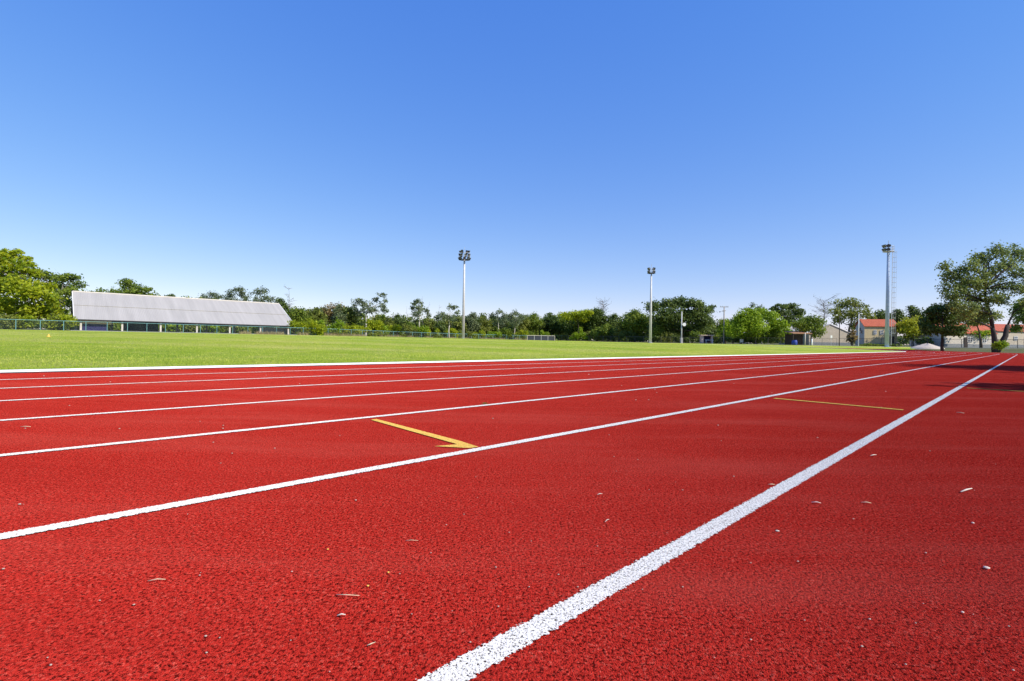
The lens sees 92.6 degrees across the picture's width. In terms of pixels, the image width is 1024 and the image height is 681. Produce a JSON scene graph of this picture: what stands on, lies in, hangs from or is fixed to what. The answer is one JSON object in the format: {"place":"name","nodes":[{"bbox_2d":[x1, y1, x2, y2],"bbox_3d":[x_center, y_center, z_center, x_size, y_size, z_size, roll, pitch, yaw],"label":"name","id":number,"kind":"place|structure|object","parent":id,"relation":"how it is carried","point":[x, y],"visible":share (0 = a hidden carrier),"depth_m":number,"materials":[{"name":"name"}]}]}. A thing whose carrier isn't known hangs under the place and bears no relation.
{"place":"outdoors","nodes":[
{"label":"outdoors","id":0,"kind":"place"},
{"bbox_2d":[238,330,526,339],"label":"dry grass","id":1,"kind":"structure","parent":0,"point":[277,333],"depth_m":120.19,"materials":[{"name":"plant"}]},
{"bbox_2d":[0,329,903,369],"bbox_3d":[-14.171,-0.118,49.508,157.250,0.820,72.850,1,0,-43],"label":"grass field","id":2,"kind":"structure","parent":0,"point":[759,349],"depth_m":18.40,"materials":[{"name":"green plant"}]},
{"bbox_2d":[527,335,554,340],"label":"screen panel","id":3,"kind":"object","parent":2,"relation":"on","point":[539,337],"visible":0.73,"depth_m":159.02,"materials":[{"name":"metal"}]},
{"bbox_2d":[0,345,1023,680],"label":"running track","id":4,"kind":"structure","parent":0,"point":[440,491],"depth_m":1.46,"materials":[{"name":"rubber"}]},
{"bbox_2d":[0,344,905,373],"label":"kerb","id":5,"kind":"structure","parent":4,"relation":"on","point":[155,368],"depth_m":8.96,"materials":[{"name":"white paint"}]},
{"bbox_2d":[0,0,1023,344],"label":"sky","id":6,"kind":"structure","parent":0,"point":[768,153],"materials":[{"name":"blue"}]},
{"bbox_2d":[2,328,1023,366],"bbox_3d":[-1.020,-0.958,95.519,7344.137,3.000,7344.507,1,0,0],"label":"ground","id":7,"kind":"structure","parent":0,"point":[1015,350],"depth_m":83.55,"materials":[{"name":"green plant"}]},
{"bbox_2d":[0,312,21,328],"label":"shrub","id":8,"kind":"object","parent":7,"relation":"on","point":[4,318],"visible":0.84,"depth_m":84.09,"materials":[{"name":"green plant"}]},
{"bbox_2d":[11,313,36,329],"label":"shrub","id":9,"kind":"object","parent":7,"relation":"on","point":[26,320],"visible":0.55,"depth_m":86.25,"materials":[{"name":"green plant"}]},
{"bbox_2d":[0,248,71,328],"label":"tree","id":10,"kind":"object","parent":7,"relation":"on","point":[20,287],"visible":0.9,"depth_m":95.16,"materials":[{"name":"green plant"}]},
{"bbox_2d":[42,313,65,329],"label":"shrub","id":11,"kind":"object","parent":7,"relation":"on","point":[54,318],"visible":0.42,"depth_m":88.76,"materials":[{"name":"green plant"}]},
{"bbox_2d":[26,267,88,328],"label":"tree","id":12,"kind":"object","parent":7,"relation":"on","point":[67,289],"visible":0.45,"depth_m":117.41,"materials":[{"name":"green plant"}]},
{"bbox_2d":[42,313,79,329],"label":"shrub","id":13,"kind":"object","parent":7,"relation":"on","point":[66,319],"visible":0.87,"depth_m":88.83,"materials":[{"name":"green plant"}]},
{"bbox_2d":[105,278,160,295],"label":"tree","id":14,"kind":"object","parent":7,"relation":"on","point":[127,287],"visible":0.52,"depth_m":147.98,"materials":[{"name":"green plant"}]},
{"bbox_2d":[158,324,185,331],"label":"tree","id":15,"kind":"object","parent":7,"relation":"on","point":[172,327],"visible":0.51,"depth_m":130.32,"materials":[{"name":"green plant"}]},
{"bbox_2d":[69,291,296,334],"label":"open shed","id":16,"kind":"structure","parent":7,"relation":"on","point":[101,308],"depth_m":108.54,"materials":[{"name":"metal"}]},
{"bbox_2d":[173,324,195,331],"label":"tree","id":17,"kind":"object","parent":7,"relation":"on","point":[188,329],"visible":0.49,"depth_m":133.20,"materials":[{"name":"green plant"}]},
{"bbox_2d":[198,290,223,298],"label":"tree","id":18,"kind":"object","parent":7,"relation":"on","point":[216,295],"visible":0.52,"depth_m":158.06,"materials":[{"name":"green plant"}]},
{"bbox_2d":[208,325,225,332],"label":"tree","id":19,"kind":"object","parent":7,"relation":"on","point":[220,329],"visible":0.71,"depth_m":138.11,"materials":[{"name":"green plant"}]},
{"bbox_2d":[222,285,250,300],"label":"tree","id":20,"kind":"object","parent":7,"relation":"on","point":[229,295],"visible":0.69,"depth_m":158.44,"materials":[{"name":"green plant"}]},
{"bbox_2d":[228,326,255,332],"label":"tree","id":21,"kind":"object","parent":7,"relation":"on","point":[247,328],"visible":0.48,"depth_m":142.45,"materials":[{"name":"green plant"}]},
{"bbox_2d":[248,285,276,302],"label":"tree","id":22,"kind":"object","parent":7,"relation":"on","point":[259,292],"visible":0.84,"depth_m":160.50,"materials":[{"name":"green plant"}]},
{"bbox_2d":[0,319,546,339],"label":"chain link fence","id":23,"kind":"object","parent":7,"relation":"on","point":[210,328],"visible":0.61,"depth_m":100.18,"materials":[{"name":"metal"}]},
{"bbox_2d":[273,297,290,327],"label":"tree","id":24,"kind":"object","parent":7,"relation":"on","point":[282,303],"visible":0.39,"depth_m":142.12,"materials":[{"name":"green plant"}]},
{"bbox_2d":[281,306,298,333],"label":"tree","id":25,"kind":"object","parent":7,"relation":"on","point":[290,312],"visible":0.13,"depth_m":140.86,"materials":[{"name":"green plant"}]},
{"bbox_2d":[288,306,313,334],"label":"tree","id":26,"kind":"object","parent":7,"relation":"on","point":[297,314],"visible":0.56,"depth_m":130.83,"materials":[{"name":"green plant"}]},
{"bbox_2d":[287,318,317,333],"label":"shrub","id":27,"kind":"object","parent":7,"relation":"on","point":[294,324],"visible":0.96,"depth_m":117.19,"materials":[{"name":"green plant"}]},
{"bbox_2d":[306,322,328,334],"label":"shrub","id":28,"kind":"object","parent":7,"relation":"on","point":[319,329],"visible":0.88,"depth_m":118.26,"materials":[{"name":"green plant"}]},
{"bbox_2d":[306,307,331,325],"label":"tree","id":29,"kind":"object","parent":7,"relation":"on","point":[317,316],"visible":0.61,"depth_m":133.84,"materials":[{"name":"green plant"}]},
{"bbox_2d":[318,302,344,322],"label":"tree","id":30,"kind":"object","parent":7,"relation":"on","point":[329,311],"visible":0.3,"depth_m":146.47,"materials":[{"name":"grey plant"}]},
{"bbox_2d":[323,317,344,334],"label":"shrub","id":31,"kind":"object","parent":7,"relation":"on","point":[333,328],"visible":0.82,"depth_m":122.39,"materials":[{"name":"green plant"}]},
{"bbox_2d":[330,303,346,328],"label":"tree","id":32,"kind":"object","parent":7,"relation":"on","point":[339,315],"visible":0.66,"depth_m":137.31,"materials":[{"name":"green plant"}]},
{"bbox_2d":[344,308,358,326],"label":"tree","id":33,"kind":"object","parent":7,"relation":"on","point":[351,314],"visible":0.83,"depth_m":139.67,"materials":[{"name":"green plant"}]},
{"bbox_2d":[341,323,362,334],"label":"shrub","id":34,"kind":"object","parent":7,"relation":"on","point":[353,328],"visible":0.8,"depth_m":127.35,"materials":[{"name":"green plant"}]},
{"bbox_2d":[350,292,390,335],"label":"tree","id":35,"kind":"object","parent":7,"relation":"on","point":[365,306],"visible":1,"depth_m":137.91,"materials":[{"name":"green plant"}]},
{"bbox_2d":[365,318,386,334],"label":"shrub","id":36,"kind":"object","parent":7,"relation":"on","point":[378,326],"visible":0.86,"depth_m":131.43,"materials":[{"name":"green plant"}]},
{"bbox_2d":[387,323,404,335],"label":"shrub","id":37,"kind":"object","parent":7,"relation":"on","point":[391,328],"visible":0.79,"depth_m":134.81,"materials":[{"name":"green plant"}]},
{"bbox_2d":[388,312,407,335],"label":"tree","id":38,"kind":"object","parent":7,"relation":"on","point":[398,319],"visible":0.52,"depth_m":151.48,"materials":[{"name":"green plant"}]},
{"bbox_2d":[402,323,420,336],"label":"shrub","id":39,"kind":"object","parent":7,"relation":"on","point":[410,329],"visible":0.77,"depth_m":140.28,"materials":[{"name":"green plant"}]},
{"bbox_2d":[412,325,428,336],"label":"shrub","id":40,"kind":"object","parent":7,"relation":"on","point":[423,329],"visible":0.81,"depth_m":141.37,"materials":[{"name":"green plant"}]},
{"bbox_2d":[409,298,431,336],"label":"tree","id":41,"kind":"object","parent":7,"relation":"on","point":[419,308],"visible":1,"depth_m":142.08,"materials":[{"name":"green plant"}]},
{"bbox_2d":[408,317,433,336],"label":"tree","id":42,"kind":"object","parent":7,"relation":"on","point":[416,321],"visible":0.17,"depth_m":160.53,"materials":[{"name":"green plant"}]},
{"bbox_2d":[422,317,436,331],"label":"tree","id":43,"kind":"object","parent":7,"relation":"on","point":[427,322],"visible":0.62,"depth_m":160.16,"materials":[{"name":"green plant"}]},
{"bbox_2d":[429,320,447,333],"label":"tree","id":44,"kind":"object","parent":7,"relation":"on","point":[441,326],"visible":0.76,"depth_m":159.83,"materials":[{"name":"green plant"}]},
{"bbox_2d":[433,303,460,337],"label":"tree","id":45,"kind":"object","parent":7,"relation":"on","point":[445,316],"visible":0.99,"depth_m":145.87,"materials":[{"name":"green plant"}]},
{"bbox_2d":[445,328,458,337],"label":"shrub","id":46,"kind":"object","parent":7,"relation":"on","point":[452,330],"visible":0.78,"depth_m":147.74,"materials":[{"name":"green plant"}]},
{"bbox_2d":[0,319,909,344],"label":"wood","id":47,"kind":"object","parent":7,"relation":"on","point":[899,338],"visible":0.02,"depth_m":240.93,"materials":[{"name":"green plant"}]},
{"bbox_2d":[451,316,466,331],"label":"tree","id":48,"kind":"object","parent":7,"relation":"on","point":[457,325],"visible":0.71,"depth_m":165.37,"materials":[{"name":"green plant"}]},
{"bbox_2d":[465,312,481,338],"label":"tree","id":49,"kind":"object","parent":7,"relation":"on","point":[471,317],"visible":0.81,"depth_m":170.22,"materials":[{"name":"green plant"}]},
{"bbox_2d":[476,315,493,337],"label":"tree","id":50,"kind":"object","parent":7,"relation":"on","point":[485,325],"visible":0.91,"depth_m":173.02,"materials":[{"name":"green plant"}]},
{"bbox_2d":[486,331,502,337],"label":"shrub","id":51,"kind":"object","parent":7,"relation":"on","point":[495,333],"visible":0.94,"depth_m":159.29,"materials":[{"name":"green plant"}]},
{"bbox_2d":[488,308,508,328],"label":"tree","id":52,"kind":"object","parent":7,"relation":"on","point":[497,318],"visible":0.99,"depth_m":165.12,"materials":[{"name":"green plant"}]},
{"bbox_2d":[496,327,512,338],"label":"shrub","id":53,"kind":"object","parent":7,"relation":"on","point":[507,332],"visible":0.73,"depth_m":161.86,"materials":[{"name":"green plant"}]},
{"bbox_2d":[503,320,519,339],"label":"tree","id":54,"kind":"object","parent":7,"relation":"on","point":[509,326],"visible":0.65,"depth_m":175.96,"materials":[{"name":"green plant"}]},
{"bbox_2d":[506,308,525,337],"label":"tree","id":55,"kind":"object","parent":7,"relation":"on","point":[515,314],"visible":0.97,"depth_m":171.06,"materials":[{"name":"green plant"}]},
{"bbox_2d":[513,329,529,338],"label":"shrub","id":56,"kind":"object","parent":7,"relation":"on","point":[523,334],"visible":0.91,"depth_m":169.50,"materials":[{"name":"green plant"}]},
{"bbox_2d":[515,313,530,339],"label":"tree","id":57,"kind":"object","parent":7,"relation":"on","point":[526,321],"visible":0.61,"depth_m":179.46,"materials":[{"name":"green plant"}]},
{"bbox_2d":[525,311,543,332],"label":"tree","id":58,"kind":"object","parent":7,"relation":"on","point":[536,322],"visible":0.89,"depth_m":183.21,"materials":[{"name":"green plant"}]},
{"bbox_2d":[537,318,550,334],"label":"tree","id":59,"kind":"object","parent":7,"relation":"on","point":[543,328],"visible":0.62,"depth_m":186.96,"materials":[{"name":"green plant"}]},
{"bbox_2d":[543,312,558,335],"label":"tree","id":60,"kind":"object","parent":7,"relation":"on","point":[548,319],"visible":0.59,"depth_m":186.94,"materials":[{"name":"green plant"}]},
{"bbox_2d":[543,316,564,339],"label":"tree","id":61,"kind":"object","parent":7,"relation":"on","point":[557,329],"visible":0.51,"depth_m":184.44,"materials":[{"name":"green plant"}]},
{"bbox_2d":[556,320,586,339],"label":"tree","id":62,"kind":"object","parent":7,"relation":"on","point":[569,329],"visible":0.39,"depth_m":175.24,"materials":[{"name":"green plant"}]},
{"bbox_2d":[555,309,594,340],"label":"tree","id":63,"kind":"object","parent":7,"relation":"on","point":[575,315],"visible":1,"depth_m":166.60,"materials":[{"name":"green plant"}]},
{"bbox_2d":[569,327,589,340],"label":"shrub","id":64,"kind":"object","parent":7,"relation":"on","point":[577,335],"visible":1,"depth_m":164.00,"materials":[{"name":"green plant"}]},
{"bbox_2d":[577,309,593,340],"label":"tree","id":65,"kind":"object","parent":7,"relation":"on","point":[584,326],"visible":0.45,"depth_m":173.21,"materials":[{"name":"green plant"}]},
{"bbox_2d":[589,326,604,340],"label":"tree","id":66,"kind":"object","parent":7,"relation":"on","point":[596,332],"visible":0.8,"depth_m":162.10,"materials":[{"name":"green plant"}]},
{"bbox_2d":[587,307,610,330],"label":"tree","id":67,"kind":"object","parent":7,"relation":"on","point":[600,317],"visible":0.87,"depth_m":168.72,"materials":[{"name":"green plant"}]},
{"bbox_2d":[598,321,614,340],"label":"tree","id":68,"kind":"object","parent":7,"relation":"on","point":[606,329],"visible":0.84,"depth_m":159.28,"materials":[{"name":"green plant"}]},
{"bbox_2d":[603,313,618,329],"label":"tree","id":69,"kind":"object","parent":7,"relation":"on","point":[611,320],"visible":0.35,"depth_m":167.62,"materials":[{"name":"green plant"}]},
{"bbox_2d":[612,321,624,341],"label":"tree","id":70,"kind":"object","parent":7,"relation":"on","point":[618,328],"visible":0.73,"depth_m":156.65,"materials":[{"name":"green plant"}]},
{"bbox_2d":[618,330,636,341],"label":"shrub","id":71,"kind":"object","parent":7,"relation":"on","point":[623,333],"visible":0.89,"depth_m":152.99,"materials":[{"name":"green plant"}]},
{"bbox_2d":[619,307,648,341],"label":"tree","id":72,"kind":"object","parent":7,"relation":"on","point":[635,320],"visible":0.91,"depth_m":154.15,"materials":[{"name":"green plant"}]},
{"bbox_2d":[648,324,664,341],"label":"tree","id":73,"kind":"object","parent":7,"relation":"on","point":[655,335],"visible":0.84,"depth_m":146.17,"materials":[{"name":"green plant"}]},
{"bbox_2d":[658,332,672,342],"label":"shrub","id":74,"kind":"object","parent":7,"relation":"on","point":[668,339],"visible":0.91,"depth_m":145.44,"materials":[{"name":"green plant"}]},
{"bbox_2d":[641,295,717,340],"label":"tree","id":75,"kind":"object","parent":7,"relation":"on","point":[700,311],"visible":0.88,"depth_m":145.87,"materials":[{"name":"green plant"}]},
{"bbox_2d":[555,336,836,344],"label":"chain link fence","id":76,"kind":"object","parent":7,"relation":"on","point":[694,339],"visible":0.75,"depth_m":135.76,"materials":[{"name":"grey metal"}]},
{"bbox_2d":[698,335,714,343],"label":"guard hut","id":77,"kind":"object","parent":7,"relation":"on","point":[706,339],"visible":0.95,"depth_m":131.77,"materials":[{"name":"white paint"}]},
{"bbox_2d":[713,318,730,343],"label":"tree","id":78,"kind":"object","parent":7,"relation":"on","point":[720,330],"visible":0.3,"depth_m":137.94,"materials":[{"name":"green plant"}]},
{"bbox_2d":[584,341,912,349],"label":"grass verge","id":79,"kind":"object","parent":7,"relation":"on","point":[862,347],"depth_m":96.32,"materials":[{"name":"plant"}]},
{"bbox_2d":[647,264,655,342],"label":"floodlight mast","id":80,"kind":"object","parent":79,"relation":"on","point":[650,315],"visible":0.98,"depth_m":128.77,"materials":[{"name":"metal"}]},
{"bbox_2d":[881,241,896,346],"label":"floodlight mast","id":81,"kind":"object","parent":79,"relation":"on","point":[888,251],"visible":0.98,"depth_m":91.77,"materials":[{"name":"grey metal"}]},
{"bbox_2d":[722,306,793,343],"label":"tree","id":82,"kind":"object","parent":7,"relation":"on","point":[749,320],"visible":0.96,"depth_m":124.13,"materials":[{"name":"green plant"}]},
{"bbox_2d":[765,328,784,344],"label":"shrub","id":83,"kind":"object","parent":7,"relation":"on","point":[776,336],"visible":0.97,"depth_m":124.61,"materials":[{"name":"green plant"}]},
{"bbox_2d":[767,302,808,326],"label":"tree","id":84,"kind":"object","parent":7,"relation":"on","point":[794,310],"visible":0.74,"depth_m":138.91,"materials":[{"name":"green plant"}]},
{"bbox_2d":[784,331,811,344],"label":"kiosk","id":85,"kind":"object","parent":7,"relation":"on","point":[796,335],"visible":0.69,"depth_m":113.65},
{"bbox_2d":[790,313,826,338],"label":"tree","id":86,"kind":"object","parent":7,"relation":"on","point":[814,325],"visible":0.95,"depth_m":112.21,"materials":[{"name":"green plant"}]},
{"bbox_2d":[779,324,849,345],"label":"hall","id":87,"kind":"structure","parent":7,"relation":"on","point":[833,330],"depth_m":124.00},
{"bbox_2d":[811,295,837,323],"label":"bare tree","id":88,"kind":"object","parent":7,"relation":"on","point":[823,303],"visible":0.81,"depth_m":149.98,"materials":[{"name":"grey plant"}]},
{"bbox_2d":[823,297,876,331],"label":"tree","id":89,"kind":"object","parent":7,"relation":"on","point":[853,312],"visible":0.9,"depth_m":135.92,"materials":[{"name":"green plant"}]},
{"bbox_2d":[844,329,857,345],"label":"tree","id":90,"kind":"object","parent":7,"relation":"on","point":[852,334],"visible":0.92,"depth_m":110.59,"materials":[{"name":"green plant"}]},
{"bbox_2d":[854,319,897,345],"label":"house","id":91,"kind":"structure","parent":7,"relation":"on","point":[871,328],"depth_m":112.82,"materials":[{"name":"beige paint"}]},
{"bbox_2d":[872,309,892,318],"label":"tree","id":92,"kind":"object","parent":7,"relation":"on","point":[880,314],"visible":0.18,"depth_m":140.69,"materials":[{"name":"green plant"}]},
{"bbox_2d":[889,308,907,322],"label":"tree","id":93,"kind":"object","parent":7,"relation":"on","point":[897,314],"visible":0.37,"depth_m":141.41,"materials":[{"name":"green plant"}]},
{"bbox_2d":[894,315,923,346],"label":"tree","id":94,"kind":"object","parent":7,"relation":"on","point":[902,327],"visible":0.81,"depth_m":108.97,"materials":[{"name":"green plant"}]},
{"bbox_2d":[905,305,924,328],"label":"tree","id":95,"kind":"object","parent":7,"relation":"on","point":[911,310],"visible":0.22,"depth_m":141.63,"materials":[{"name":"green plant"}]},
{"bbox_2d":[914,337,933,344],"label":"tree","id":96,"kind":"object","parent":7,"relation":"on","point":[924,340],"visible":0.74,"depth_m":105.64,"materials":[{"name":"green plant"}]},
{"bbox_2d":[911,343,944,348],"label":"sand heap","id":97,"kind":"object","parent":7,"relation":"on","point":[926,346],"visible":0.96,"depth_m":82.99,"materials":[{"name":"white sand"}]},
{"bbox_2d":[840,338,1023,348],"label":"chain link fence","id":98,"kind":"object","parent":7,"relation":"on","point":[936,341],"visible":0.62,"depth_m":98.07,"materials":[{"name":"metal"}]},
{"bbox_2d":[915,301,973,350],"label":"tree","id":99,"kind":"object","parent":7,"relation":"on","point":[934,318],"visible":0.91,"depth_m":75.27,"materials":[{"name":"green plant"}]},
{"bbox_2d":[916,323,997,347],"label":"house","id":100,"kind":"structure","parent":7,"relation":"on","point":[968,336],"depth_m":105.11,"materials":[{"name":"beige paint"}]},
{"bbox_2d":[934,242,1023,351],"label":"tree","id":101,"kind":"object","parent":7,"relation":"on","point":[983,281],"visible":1,"depth_m":69.56,"materials":[{"name":"green plant"}]},
{"bbox_2d":[970,329,990,338],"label":"tree","id":102,"kind":"object","parent":7,"relation":"on","point":[983,333],"visible":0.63,"depth_m":104.82,"materials":[{"name":"green plant"}]},
{"bbox_2d":[956,304,1006,347],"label":"tree","id":103,"kind":"object","parent":7,"relation":"on","point":[996,314],"visible":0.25,"depth_m":99.02,"materials":[{"name":"green plant"}]},
{"bbox_2d":[990,340,1009,350],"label":"shrub","id":104,"kind":"object","parent":7,"relation":"on","point":[999,345],"visible":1,"depth_m":66.60,"materials":[{"name":"green plant"}]},
{"bbox_2d":[984,324,1023,347],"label":"house","id":105,"kind":"structure","parent":7,"relation":"on","point":[999,331],"depth_m":118.91,"materials":[{"name":"beige paint"}]},
{"bbox_2d":[1002,298,1023,333],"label":"tree","id":106,"kind":"object","parent":7,"relation":"on","point":[1016,327],"visible":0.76,"depth_m":87.37,"materials":[{"name":"green plant"}]},
{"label":"grass verge","id":107,"kind":"structure","parent":0,"visible":0},
{"bbox_2d":[458,248,470,337],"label":"floodlight mast","id":108,"kind":"object","parent":107,"relation":"on","point":[465,255],"visible":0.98,"depth_m":123.77,"materials":[{"name":"metal"}]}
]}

